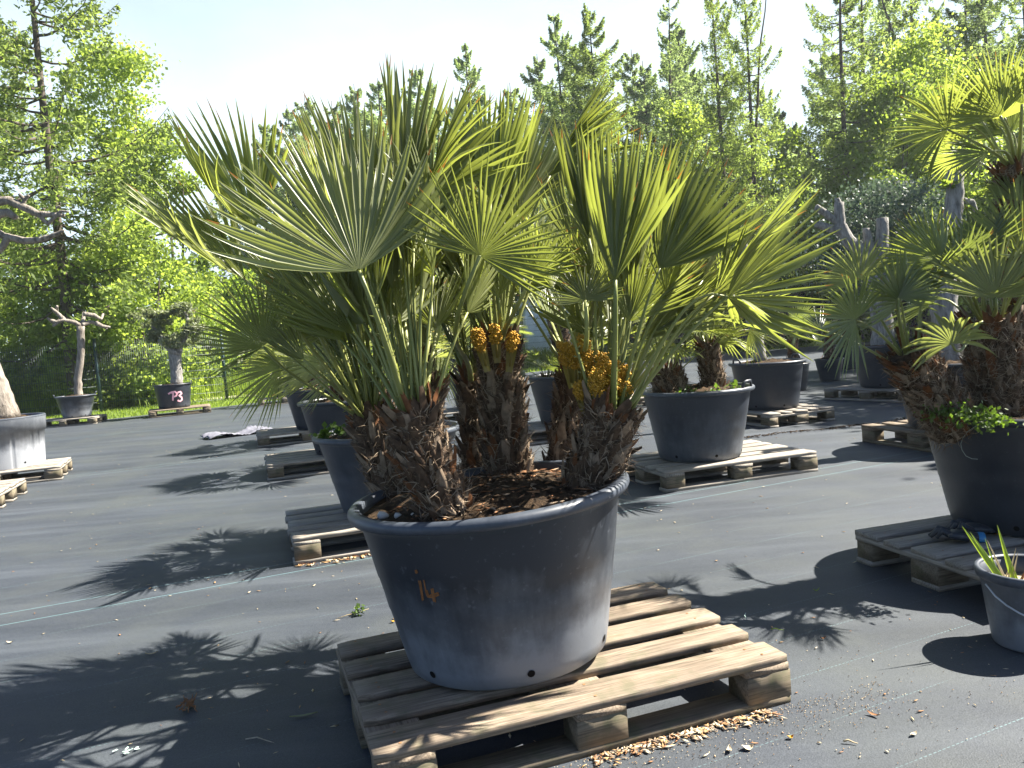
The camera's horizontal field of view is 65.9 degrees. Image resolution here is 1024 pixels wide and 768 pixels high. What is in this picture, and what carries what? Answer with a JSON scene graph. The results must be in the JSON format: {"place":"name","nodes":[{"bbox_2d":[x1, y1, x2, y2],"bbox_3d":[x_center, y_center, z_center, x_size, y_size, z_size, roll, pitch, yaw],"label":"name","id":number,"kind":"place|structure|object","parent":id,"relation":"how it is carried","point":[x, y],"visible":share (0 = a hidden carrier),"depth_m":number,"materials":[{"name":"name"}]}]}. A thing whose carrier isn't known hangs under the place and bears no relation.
{"place":"outdoors","nodes":[
{"label":"outdoors","id":0,"kind":"place"},
{"bbox_2d":[11,339,692,415],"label":"grass","id":1,"kind":"structure","parent":0,"point":[239,388],"depth_m":21.71,"materials":[{"name":"green plant"}]},
{"bbox_2d":[17,329,914,423],"bbox_3d":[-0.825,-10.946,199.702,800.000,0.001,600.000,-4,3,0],"label":"ground","id":2,"kind":"structure","parent":0,"point":[271,400],"depth_m":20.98,"materials":[{"name":"green plant"}]},
{"bbox_2d":[0,207,85,396],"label":"maple tree","id":3,"kind":"object","parent":2,"relation":"on","point":[25,233],"visible":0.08,"depth_m":21.68,"materials":[{"name":"green plant"}]},
{"bbox_2d":[0,286,89,408],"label":"bush","id":4,"kind":"object","parent":2,"relation":"on","point":[24,313],"visible":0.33,"depth_m":20.88,"materials":[{"name":"green plant"}]},
{"bbox_2d":[0,1,138,354],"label":"larch tree","id":5,"kind":"object","parent":2,"relation":"on","point":[5,189],"visible":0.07,"depth_m":23.83,"materials":[{"name":"green plant"}]},
{"bbox_2d":[8,248,146,409],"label":"maple tree","id":6,"kind":"object","parent":2,"relation":"on","point":[44,309],"visible":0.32,"depth_m":20.35,"materials":[{"name":"green plant"}]},
{"bbox_2d":[43,313,160,407],"bbox_3d":[-10.998,-0.697,21.636,2.957,3.268,2.758,-4,3,0],"label":"bush","id":7,"kind":"object","parent":2,"relation":"on","point":[114,376],"visible":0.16,"depth_m":21.07,"materials":[{"name":"green plant"}]},
{"bbox_2d":[22,28,191,262],"bbox_3d":[-12.202,-5.117,24.400,4.571,11.538,4.333,-1,5,43],"label":"maple tree","id":8,"kind":"object","parent":2,"relation":"on","point":[120,67],"visible":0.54,"depth_m":24.03,"materials":[{"name":"green plant"}]},
{"bbox_2d":[0,0,218,394],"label":"larch tree","id":9,"kind":"object","parent":2,"relation":"on","point":[53,179],"visible":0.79,"depth_m":19.57,"materials":[{"name":"green plant"}]},
{"bbox_2d":[38,203,246,406],"bbox_3d":[-10.080,-1.862,21.791,4.610,6.477,5.353,-1,5,45],"label":"maple tree","id":10,"kind":"object","parent":2,"relation":"on","point":[164,270],"visible":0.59,"depth_m":20.66,"materials":[{"name":"green plant"}]},
{"bbox_2d":[129,116,233,373],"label":"maple tree","id":11,"kind":"object","parent":2,"relation":"on","point":[175,153],"visible":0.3,"depth_m":24.55,"materials":[{"name":"green plant"}]},
{"bbox_2d":[165,267,248,394],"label":"maple tree","id":12,"kind":"object","parent":2,"relation":"on","point":[210,277],"visible":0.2,"depth_m":24.75,"materials":[{"name":"green plant"}]},
{"bbox_2d":[213,263,282,378],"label":"maple tree","id":13,"kind":"object","parent":2,"relation":"on","point":[238,280],"visible":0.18,"depth_m":28.41,"materials":[{"name":"green plant"}]},
{"bbox_2d":[216,137,287,315],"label":"larch tree","id":14,"kind":"object","parent":2,"relation":"on","point":[243,253],"visible":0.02,"depth_m":48.76,"materials":[{"name":"green plant"}]},
{"bbox_2d":[260,104,305,246],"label":"larch tree","id":15,"kind":"object","parent":2,"relation":"on","point":[287,115],"visible":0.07,"depth_m":50.71,"materials":[{"name":"green plant"}]},
{"bbox_2d":[250,95,320,313],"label":"larch tree","id":16,"kind":"object","parent":2,"relation":"on","point":[308,113],"visible":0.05,"depth_m":48.73,"materials":[{"name":"green plant"}]},
{"bbox_2d":[0,314,710,415],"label":"fence","id":17,"kind":"object","parent":2,"relation":"on","point":[99,385],"visible":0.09,"depth_m":19.81,"materials":[{"name":"green metal"}]},
{"bbox_2d":[336,84,375,137],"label":"larch tree","id":18,"kind":"object","parent":2,"relation":"on","point":[349,109],"visible":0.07,"depth_m":50.87,"materials":[{"name":"green plant"}]},
{"bbox_2d":[360,78,449,345],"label":"larch tree","id":19,"kind":"object","parent":2,"relation":"on","point":[378,94],"visible":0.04,"depth_m":48.83,"materials":[{"name":"green plant"}]},
{"bbox_2d":[385,65,462,350],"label":"larch tree","id":20,"kind":"object","parent":2,"relation":"on","point":[416,77],"visible":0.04,"depth_m":44.98,"materials":[{"name":"green plant"}]},
{"bbox_2d":[436,43,535,308],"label":"larch tree","id":21,"kind":"object","parent":2,"relation":"on","point":[460,64],"visible":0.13,"depth_m":40.88,"materials":[{"name":"green plant"}]},
{"bbox_2d":[509,56,567,334],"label":"larch tree","id":22,"kind":"object","parent":2,"relation":"on","point":[537,67],"visible":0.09,"depth_m":39.10,"materials":[{"name":"green plant"}]},
{"bbox_2d":[517,298,571,356],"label":"white shed","id":23,"kind":"structure","parent":2,"relation":"on","point":[531,324],"depth_m":31.10,"materials":[{"name":"paint"}]},
{"bbox_2d":[513,13,616,316],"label":"larch tree","id":24,"kind":"object","parent":2,"relation":"on","point":[554,51],"visible":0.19,"depth_m":32.76,"materials":[{"name":"green plant"}]},
{"bbox_2d":[532,3,666,305],"bbox_3d":[3.796,-7.965,32.084,7.661,14.043,6.557,-5,4,-19],"label":"larch tree","id":25,"kind":"object","parent":2,"relation":"on","point":[586,69],"visible":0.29,"depth_m":30.89,"materials":[{"name":"green plant"}]},
{"bbox_2d":[603,49,662,157],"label":"larch tree","id":26,"kind":"object","parent":2,"relation":"on","point":[634,59],"visible":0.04,"depth_m":41.08,"materials":[{"name":"green plant"}]},
{"bbox_2d":[620,60,679,338],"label":"larch tree","id":27,"kind":"object","parent":2,"relation":"on","point":[640,115],"visible":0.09,"depth_m":38.17,"materials":[{"name":"green plant"}]},
{"bbox_2d":[625,0,720,351],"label":"larch tree","id":28,"kind":"object","parent":2,"relation":"on","point":[666,67],"visible":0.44,"depth_m":29.15,"materials":[{"name":"green plant"}]},
{"bbox_2d":[641,97,740,334],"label":"maple tree","id":29,"kind":"object","parent":2,"relation":"on","point":[684,127],"visible":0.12,"depth_m":28.12,"materials":[{"name":"green plant"}]},
{"bbox_2d":[643,26,744,213],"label":"larch tree","id":30,"kind":"object","parent":2,"relation":"on","point":[693,78],"visible":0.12,"depth_m":38.76,"materials":[{"name":"green plant"}]},
{"bbox_2d":[678,0,779,350],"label":"larch tree","id":31,"kind":"object","parent":2,"relation":"on","point":[725,76],"visible":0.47,"depth_m":27.15,"materials":[{"name":"green plant"}]},
{"bbox_2d":[692,72,812,262],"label":"larch tree","id":32,"kind":"object","parent":2,"relation":"on","point":[715,112],"visible":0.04,"depth_m":36.88,"materials":[{"name":"green plant"}]},
{"bbox_2d":[709,130,806,291],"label":"maple tree","id":33,"kind":"object","parent":2,"relation":"on","point":[767,169],"visible":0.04,"depth_m":30.23,"materials":[{"name":"green plant"}]},
{"bbox_2d":[704,0,820,347],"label":"larch tree","id":34,"kind":"object","parent":2,"relation":"on","point":[753,129],"visible":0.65,"depth_m":26.36,"materials":[{"name":"green plant"}]},
{"bbox_2d":[746,91,812,285],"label":"larch tree","id":35,"kind":"object","parent":2,"relation":"on","point":[773,116],"visible":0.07,"depth_m":36.90,"materials":[{"name":"green plant"}]},
{"bbox_2d":[748,124,816,288],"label":"maple tree","id":36,"kind":"object","parent":2,"relation":"on","point":[792,141],"visible":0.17,"depth_m":32.17,"materials":[{"name":"green plant"}]},
{"bbox_2d":[773,216,868,342],"bbox_3d":[11.747,-3.807,30.009,4.269,5.853,4.183,-4,3,0],"label":"bush","id":37,"kind":"object","parent":2,"relation":"on","point":[802,229],"visible":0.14,"depth_m":29.18,"materials":[{"name":"green plant"}]},
{"bbox_2d":[785,51,857,238],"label":"larch tree","id":38,"kind":"object","parent":2,"relation":"on","point":[821,70],"visible":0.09,"depth_m":39.27,"materials":[{"name":"green plant"}]},
{"bbox_2d":[797,124,880,335],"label":"maple tree","id":39,"kind":"object","parent":2,"relation":"on","point":[823,157],"visible":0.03,"depth_m":29.76,"materials":[{"name":"green plant"}]},
{"bbox_2d":[722,290,969,349],"bbox_3d":[15.629,-2.870,29.151,15.684,2.100,0.073,-4,3,2],"label":"screen fence","id":40,"kind":"object","parent":2,"relation":"on","point":[810,307],"visible":0.05,"depth_m":29.32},
{"bbox_2d":[793,206,911,339],"bbox_3d":[12.431,-3.937,28.917,4.515,5.665,4.817,-4,3,0],"label":"bush","id":41,"kind":"object","parent":2,"relation":"on","point":[867,337],"visible":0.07,"depth_m":28.47,"materials":[{"name":"green plant"}]},
{"bbox_2d":[787,0,921,240],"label":"larch tree","id":42,"kind":"object","parent":2,"relation":"on","point":[879,56],"visible":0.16,"depth_m":29.21,"materials":[{"name":"green plant"}]},
{"bbox_2d":[780,0,935,342],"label":"larch tree","id":43,"kind":"object","parent":2,"relation":"on","point":[838,64],"visible":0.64,"depth_m":24.45,"materials":[{"name":"green plant"}]},
{"bbox_2d":[819,0,911,188],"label":"larch tree","id":44,"kind":"object","parent":2,"relation":"on","point":[890,12],"visible":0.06,"depth_m":33.24,"materials":[{"name":"green plant"}]},
{"bbox_2d":[797,59,944,337],"bbox_3d":[11.338,-5.511,24.697,4.714,8.755,4.531,-4,3,0],"label":"maple tree","id":45,"kind":"object","parent":2,"relation":"on","point":[895,87],"visible":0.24,"depth_m":24.03,"materials":[{"name":"green plant"}]},
{"bbox_2d":[853,12,998,336],"bbox_3d":[13.662,-6.629,25.762,4.520,10.500,5.276,-6,4,-31],"label":"maple tree","id":46,"kind":"object","parent":2,"relation":"on","point":[908,49],"visible":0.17,"depth_m":25.14,"materials":[{"name":"green plant"}]},
{"bbox_2d":[869,0,991,334],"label":"larch tree","id":47,"kind":"object","parent":2,"relation":"on","point":[911,11],"visible":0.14,"depth_m":28.12,"materials":[{"name":"green plant"}]},
{"bbox_2d":[896,0,1021,221],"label":"larch tree","id":48,"kind":"object","parent":2,"relation":"on","point":[955,16],"visible":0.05,"depth_m":30.31,"materials":[{"name":"green plant"}]},
{"bbox_2d":[921,54,1014,320],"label":"maple tree","id":49,"kind":"object","parent":2,"relation":"on","point":[997,138],"visible":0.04,"depth_m":25.76,"materials":[{"name":"green plant"}]},
{"bbox_2d":[947,0,1023,308],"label":"larch tree","id":50,"kind":"object","parent":2,"relation":"on","point":[985,17],"visible":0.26,"depth_m":26.35,"materials":[{"name":"green plant"}]},
{"bbox_2d":[969,0,1023,195],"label":"larch tree","id":51,"kind":"object","parent":2,"relation":"on","point":[1020,44],"visible":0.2,"depth_m":27.45,"materials":[{"name":"green plant"}]},
{"bbox_2d":[0,338,1023,767],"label":"ground","id":52,"kind":"structure","parent":0,"point":[180,514],"depth_m":3.34,"materials":[{"name":"grey fabric"}]},
{"bbox_2d":[0,478,27,508],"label":"wooden pallet","id":53,"kind":"object","parent":52,"relation":"on","point":[11,490],"visible":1,"depth_m":7.02,"materials":[{"name":"brown wood"}]},
{"bbox_2d":[0,457,72,483],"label":"wooden pallet","id":54,"kind":"object","parent":52,"relation":"on","point":[57,469],"visible":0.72,"depth_m":8.20,"materials":[{"name":"brown wood"}]},
{"bbox_2d":[0,412,45,470],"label":"plant pot","id":55,"kind":"object","parent":54,"relation":"on","point":[22,440],"visible":0.9,"depth_m":8.21,"materials":[{"name":"plastic"}]},
{"bbox_2d":[0,193,68,417],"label":"gnarled tree","id":56,"kind":"object","parent":55,"relation":"in","point":[9,407],"visible":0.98,"depth_m":8.28,"materials":[{"name":"grey plant"}]},
{"bbox_2d":[46,414,106,427],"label":"wooden pallet","id":57,"kind":"object","parent":52,"relation":"on","point":[91,419],"visible":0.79,"depth_m":15.81,"materials":[{"name":"brown wood"}]},
{"bbox_2d":[53,391,96,417],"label":"plant pot","id":58,"kind":"object","parent":57,"relation":"on","point":[74,406],"visible":0.95,"depth_m":15.78,"materials":[{"name":"plastic"}]},
{"bbox_2d":[46,305,109,394],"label":"bare tree","id":59,"kind":"object","parent":58,"relation":"in","point":[80,336],"visible":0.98,"depth_m":15.91,"materials":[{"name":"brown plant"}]},
{"bbox_2d":[148,404,210,417],"bbox_3d":[-7.041,0.567,16.758,1.213,0.146,0.807,-6,4,-23],"label":"wooden pallet","id":60,"kind":"object","parent":52,"relation":"on","point":[152,413],"visible":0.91,"depth_m":16.52,"materials":[{"name":"brown wood"}]},
{"bbox_2d":[152,380,191,408],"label":"plant pot","id":61,"kind":"object","parent":60,"relation":"on","point":[168,395],"visible":0.94,"depth_m":16.53,"materials":[{"name":"plastic"}]},
{"bbox_2d":[126,300,208,383],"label":"olive tree","id":62,"kind":"object","parent":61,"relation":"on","point":[173,345],"visible":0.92,"depth_m":16.65,"materials":[{"name":"green plant"}]},
{"bbox_2d":[200,425,272,439],"bbox_3d":[-3.969,0.702,11.382,0.915,0.108,0.620,-7,5,-40],"label":"folded fabric","id":63,"kind":"object","parent":52,"relation":"on","point":[250,429],"visible":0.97,"depth_m":11.29,"materials":[{"name":"white fabric"}]},
{"bbox_2d":[256,426,311,447],"bbox_3d":[-2.655,0.637,10.170,1.219,0.145,0.805,-5,4,-18],"label":"wooden pallet","id":64,"kind":"object","parent":52,"relation":"on","point":[263,437],"visible":0.49,"depth_m":9.80,"materials":[{"name":"grey wood"}]},
{"bbox_2d":[282,385,330,429],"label":"plant pot","id":65,"kind":"object","parent":64,"relation":"on","point":[297,414],"visible":0.27,"depth_m":9.79,"materials":[{"name":"plastic"}]},
{"bbox_2d":[264,449,329,480],"bbox_3d":[-1.736,0.725,7.585,1.219,0.145,0.805,-5,4,-18],"label":"wooden pallet","id":66,"kind":"object","parent":52,"relation":"on","point":[276,464],"visible":0.39,"depth_m":7.29,"materials":[{"name":"grey wood"}]},
{"bbox_2d":[297,398,352,454],"bbox_3d":[-1.596,0.376,7.549,0.853,0.526,0.853,-4,3,0],"label":"plant pot","id":67,"kind":"object","parent":66,"relation":"on","point":[327,411],"visible":0.21,"depth_m":7.20,"materials":[{"name":"plastic"}]},
{"bbox_2d":[285,503,370,565],"bbox_3d":[-0.716,0.821,4.735,1.219,0.145,0.805,-5,4,-18],"label":"wooden pallet","id":68,"kind":"object","parent":52,"relation":"on","point":[311,531],"visible":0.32,"depth_m":4.37,"materials":[{"name":"brown wood"}]},
{"bbox_2d":[312,420,458,512],"bbox_3d":[-0.735,0.494,4.785,0.893,0.495,0.893,-4,3,0],"label":"plant pot","id":69,"kind":"object","parent":68,"relation":"on","point":[342,464],"visible":0.23,"depth_m":4.49,"materials":[{"name":"plastic"}]},
{"bbox_2d":[217,293,524,431],"bbox_3d":[-0.741,-0.122,4.796,1.351,1.014,1.962,-2,4,37],"label":"fan palm","id":70,"kind":"object","parent":69,"relation":"in","point":[268,363],"visible":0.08,"depth_m":4.44,"materials":[{"name":"green plant"}]},
{"bbox_2d":[12,409,1006,767],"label":"leaf litter","id":71,"kind":"object","parent":52,"relation":"on","point":[508,735],"visible":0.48,"depth_m":2.58,"materials":[{"name":"plant"}]},
{"bbox_2d":[528,421,550,444],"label":"wooden pallet","id":72,"kind":"object","parent":52,"relation":"on","point":[535,425],"visible":0.09,"depth_m":8.40,"materials":[{"name":"grey wood"}]},
{"bbox_2d":[526,373,593,424],"bbox_3d":[0.632,0.136,8.577,0.933,0.545,0.933,-4,3,0],"label":"plant pot","id":73,"kind":"object","parent":72,"relation":"on","point":[540,386],"visible":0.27,"depth_m":8.34,"materials":[{"name":"plastic"}]},
{"bbox_2d":[491,232,583,376],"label":"tall palm","id":74,"kind":"object","parent":73,"relation":"in","point":[548,358],"visible":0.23,"depth_m":8.42,"materials":[{"name":"green plant"}]},
{"bbox_2d":[336,582,790,767],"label":"wooden pallet","id":75,"kind":"object","parent":52,"relation":"on","point":[396,725],"visible":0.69,"depth_m":2.23,"materials":[{"name":"brown wood"}]},
{"bbox_2d":[347,460,629,690],"bbox_3d":[-0.043,0.557,2.448,0.863,0.531,0.863,-7,3,0],"label":"plant pot","id":76,"kind":"object","parent":75,"relation":"on","point":[504,597],"visible":0.79,"depth_m":2.14,"materials":[{"name":"plastic"}]},
{"bbox_2d":[120,53,845,520],"bbox_3d":[-0.057,-0.281,2.693,2.073,1.465,1.780,-4,3,0],"label":"fan palm","id":77,"kind":"object","parent":76,"relation":"in","point":[376,233],"visible":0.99,"depth_m":2.29,"materials":[{"name":"green plant"}]},
{"bbox_2d":[386,468,592,519],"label":"mulch litter","id":78,"kind":"object","parent":76,"relation":"in","point":[551,471],"visible":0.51,"depth_m":2.32,"materials":[{"name":"brown plant"}]},
{"bbox_2d":[589,708,787,766],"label":"wood chip litter","id":79,"kind":"object","parent":52,"relation":"on","point":[699,730],"visible":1,"depth_m":2.15,"materials":[{"name":"beige wood"}]},
{"bbox_2d":[624,440,817,492],"bbox_3d":[1.482,0.589,5.839,1.219,0.145,0.805,-5,4,-17],"label":"wooden pallet","id":80,"kind":"object","parent":52,"relation":"on","point":[654,468],"visible":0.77,"depth_m":5.59,"materials":[{"name":"brown wood"}]},
{"bbox_2d":[642,379,754,462],"bbox_3d":[1.353,0.249,5.752,0.823,0.553,0.823,-4,3,0],"label":"plant pot","id":81,"kind":"object","parent":80,"relation":"on","point":[704,423],"visible":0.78,"depth_m":5.47,"materials":[{"name":"plastic"}]},
{"bbox_2d":[592,253,794,392],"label":"fan palm","id":82,"kind":"object","parent":81,"relation":"in","point":[709,360],"visible":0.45,"depth_m":5.65,"materials":[{"name":"green plant"}]},
{"bbox_2d":[451,641,1022,767],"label":"seed litter","id":83,"kind":"object","parent":52,"relation":"on","point":[792,722],"visible":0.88,"depth_m":2.19,"materials":[{"name":"beige plant"}]},
{"bbox_2d":[746,403,834,427],"bbox_3d":[2.787,0.318,8.665,0.805,0.145,1.219,-5,4,-18],"label":"wooden pallet","id":84,"kind":"object","parent":52,"relation":"on","point":[797,415],"visible":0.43,"depth_m":8.16,"materials":[{"name":"brown wood"}]},
{"bbox_2d":[728,353,805,409],"bbox_3d":[2.761,-0.026,8.527,0.803,0.553,0.803,-4,3,0],"label":"plant pot","id":85,"kind":"object","parent":84,"relation":"on","point":[776,382],"visible":0.93,"depth_m":8.24,"materials":[{"name":"plastic"}]},
{"bbox_2d":[800,362,809,389],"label":"plant pot","id":86,"kind":"object","parent":52,"relation":"on","point":[805,372],"visible":0.16,"depth_m":11.62,"materials":[{"name":"plastic"}]},
{"bbox_2d":[762,301,832,357],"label":"palm","id":87,"kind":"object","parent":86,"relation":"in","point":[793,342],"visible":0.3,"depth_m":11.71,"materials":[{"name":"green plant"}]},
{"bbox_2d":[814,357,843,380],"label":"plant pot","id":88,"kind":"object","parent":52,"relation":"on","point":[825,374],"visible":0.87,"depth_m":12.84,"materials":[{"name":"plastic"}]},
{"bbox_2d":[797,307,871,357],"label":"palm","id":89,"kind":"object","parent":88,"relation":"in","point":[828,353],"visible":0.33,"depth_m":12.91,"materials":[{"name":"green plant"}]},
{"bbox_2d":[824,383,902,402],"bbox_3d":[4.677,0.101,9.901,0.805,0.145,1.219,-6,4,-28],"label":"wooden pallet","id":90,"kind":"object","parent":52,"relation":"on","point":[864,394],"visible":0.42,"depth_m":9.86,"materials":[{"name":"brown wood"}]},
{"bbox_2d":[854,341,900,387],"bbox_3d":[4.713,-0.265,9.874,0.913,0.573,0.913,-4,3,0],"label":"plant pot","id":91,"kind":"object","parent":90,"relation":"on","point":[873,379],"visible":0.27,"depth_m":9.65,"materials":[{"name":"plastic"}]},
{"bbox_2d":[814,198,894,345],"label":"pollarded tree","id":92,"kind":"object","parent":91,"relation":"in","point":[837,219],"visible":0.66,"depth_m":9.73,"materials":[{"name":"grey plant"}]},
{"bbox_2d":[783,167,984,341],"bbox_3d":[6.954,-2.231,14.968,3.859,4.062,3.649,-8,5,-43],"label":"olive tree","id":93,"kind":"object","parent":52,"relation":"on","point":[915,196],"visible":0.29,"depth_m":14.51,"materials":[{"name":"green plant"}]},
{"bbox_2d":[861,420,931,452],"bbox_3d":[3.526,0.408,6.269,0.807,0.146,1.213,-5,4,-14],"label":"wooden pallet","id":94,"kind":"object","parent":52,"relation":"on","point":[874,433],"visible":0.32,"depth_m":6.48,"materials":[{"name":"brown wood"}]},
{"bbox_2d":[901,360,969,428],"bbox_3d":[3.514,0.058,6.281,0.913,0.544,0.913,-4,3,0],"label":"plant pot","id":95,"kind":"object","parent":94,"relation":"on","point":[910,419],"visible":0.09,"depth_m":6.13,"materials":[{"name":"plastic"}]},
{"bbox_2d":[907,169,989,360],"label":"pollarded tree","id":96,"kind":"object","parent":95,"relation":"in","point":[954,202],"visible":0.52,"depth_m":6.15,"materials":[{"name":"grey pale bark"}]},
{"bbox_2d":[855,515,1023,591],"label":"wooden pallet","id":97,"kind":"object","parent":52,"relation":"on","point":[942,563],"visible":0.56,"depth_m":3.22,"materials":[{"name":"brown wood"}]},
{"bbox_2d":[928,525,985,542],"bbox_3d":[1.823,0.616,3.240,0.204,0.066,0.133,-3,4,22],"label":"work glove","id":98,"kind":"object","parent":97,"relation":"on","point":[938,531],"visible":0.98,"depth_m":3.22,"materials":[{"name":"fabric"}]},
{"bbox_2d":[946,518,994,533],"bbox_3d":[1.943,0.600,3.351,0.204,0.066,0.133,-4,4,8],"label":"work glove","id":99,"kind":"object","parent":97,"relation":"on","point":[966,524],"visible":0.73,"depth_m":3.30,"materials":[{"name":"fabric"}]},
{"bbox_2d":[926,413,1023,537],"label":"plant pot","id":100,"kind":"object","parent":97,"relation":"on","point":[984,485],"visible":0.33,"depth_m":3.24,"materials":[{"name":"plastic"}]},
{"bbox_2d":[764,45,1023,450],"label":"fan palm","id":101,"kind":"object","parent":100,"relation":"in","point":[991,350],"visible":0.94,"depth_m":3.24,"materials":[{"name":"green plant"}]},
{"bbox_2d":[913,398,1023,434],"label":"weeds","id":102,"kind":"object","parent":100,"relation":"in","point":[993,418],"visible":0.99,"depth_m":3.10,"materials":[{"name":"green plant"}]},
{"bbox_2d":[973,553,1023,652],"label":"bucket","id":103,"kind":"object","parent":52,"relation":"on","point":[1004,599],"visible":0.89,"depth_m":2.52,"materials":[{"name":"plastic"}]},
{"bbox_2d":[0,0,1023,368],"label":"sky","id":104,"kind":"structure","parent":0,"point":[261,54],"materials":[{"name":"white"}]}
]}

